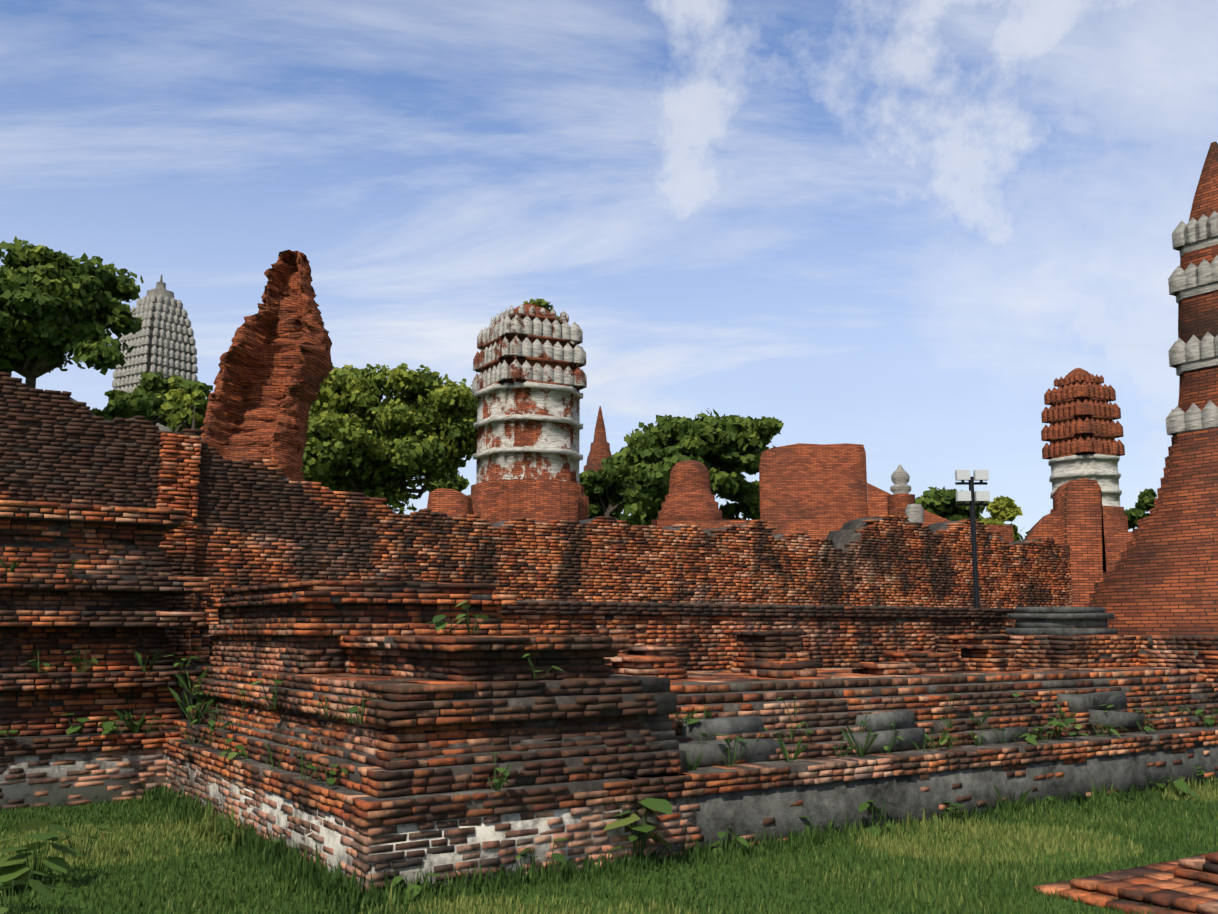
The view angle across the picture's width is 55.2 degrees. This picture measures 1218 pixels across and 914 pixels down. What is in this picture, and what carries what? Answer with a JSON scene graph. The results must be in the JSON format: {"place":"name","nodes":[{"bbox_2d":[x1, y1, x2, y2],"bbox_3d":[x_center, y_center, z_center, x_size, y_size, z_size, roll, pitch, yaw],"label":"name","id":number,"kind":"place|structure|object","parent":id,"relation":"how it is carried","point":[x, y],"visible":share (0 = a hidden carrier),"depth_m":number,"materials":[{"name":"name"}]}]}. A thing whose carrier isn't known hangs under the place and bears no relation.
{"place":"outdoors","nodes":[
{"label":"outdoors","id":0,"kind":"place"},
{"bbox_2d":[0,236,1156,540],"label":"trees","id":1,"kind":"object","parent":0,"point":[42,288],"depth_m":59.23,"materials":[{"name":"green plant"}]},
{"bbox_2d":[0,795,1217,913],"bbox_3d":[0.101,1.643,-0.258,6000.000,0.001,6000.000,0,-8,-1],"label":"ground","id":2,"kind":"structure","parent":0,"point":[82,905],"depth_m":7.85,"materials":[{"name":"green plant"}]},
{"bbox_2d":[0,606,1217,893],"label":"plaster remnants","id":3,"kind":"object","parent":2,"relation":"on","point":[744,813],"depth_m":10.03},
{"bbox_2d":[0,558,1217,913],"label":"grass weeds","id":4,"kind":"object","parent":2,"relation":"on","point":[168,810],"visible":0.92,"depth_m":8.31,"materials":[{"name":"green plant"}]},
{"bbox_2d":[0,372,1217,892],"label":"ruin bricks","id":5,"kind":"object","parent":2,"relation":"on","point":[182,474],"visible":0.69,"depth_m":11.74,"materials":[{"name":"brown brick"}]},
{"bbox_2d":[0,375,1217,827],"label":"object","id":6,"kind":"object","parent":5,"relation":"attached to","point":[660,729],"visible":0.19,"depth_m":11.76,"materials":[{"name":"brown brick"}]},
{"bbox_2d":[112,142,1217,634],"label":"temple ruins","id":7,"kind":"object","parent":2,"relation":"on","point":[1154,572],"visible":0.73,"depth_m":40.19,"materials":[{"name":"brick"}]},
{"bbox_2d":[955,470,989,607],"bbox_3d":[5.493,2.217,17.389,0.480,4.066,0.150,0,-8,-1],"label":"lamp post","id":8,"kind":"object","parent":2,"relation":"on","point":[971,496],"visible":0.75,"depth_m":17.57,"materials":[{"name":"black metal"}]},
{"bbox_2d":[1033,852,1217,913],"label":"ruins fragment","id":9,"kind":"object","parent":2,"relation":"on","point":[1188,885],"visible":1,"depth_m":7.25,"materials":[{"name":"brick"}]},
{"bbox_2d":[0,0,1217,540],"label":"sky","id":10,"kind":"structure","parent":0,"point":[890,228],"materials":[{"name":"blue"}]}
]}

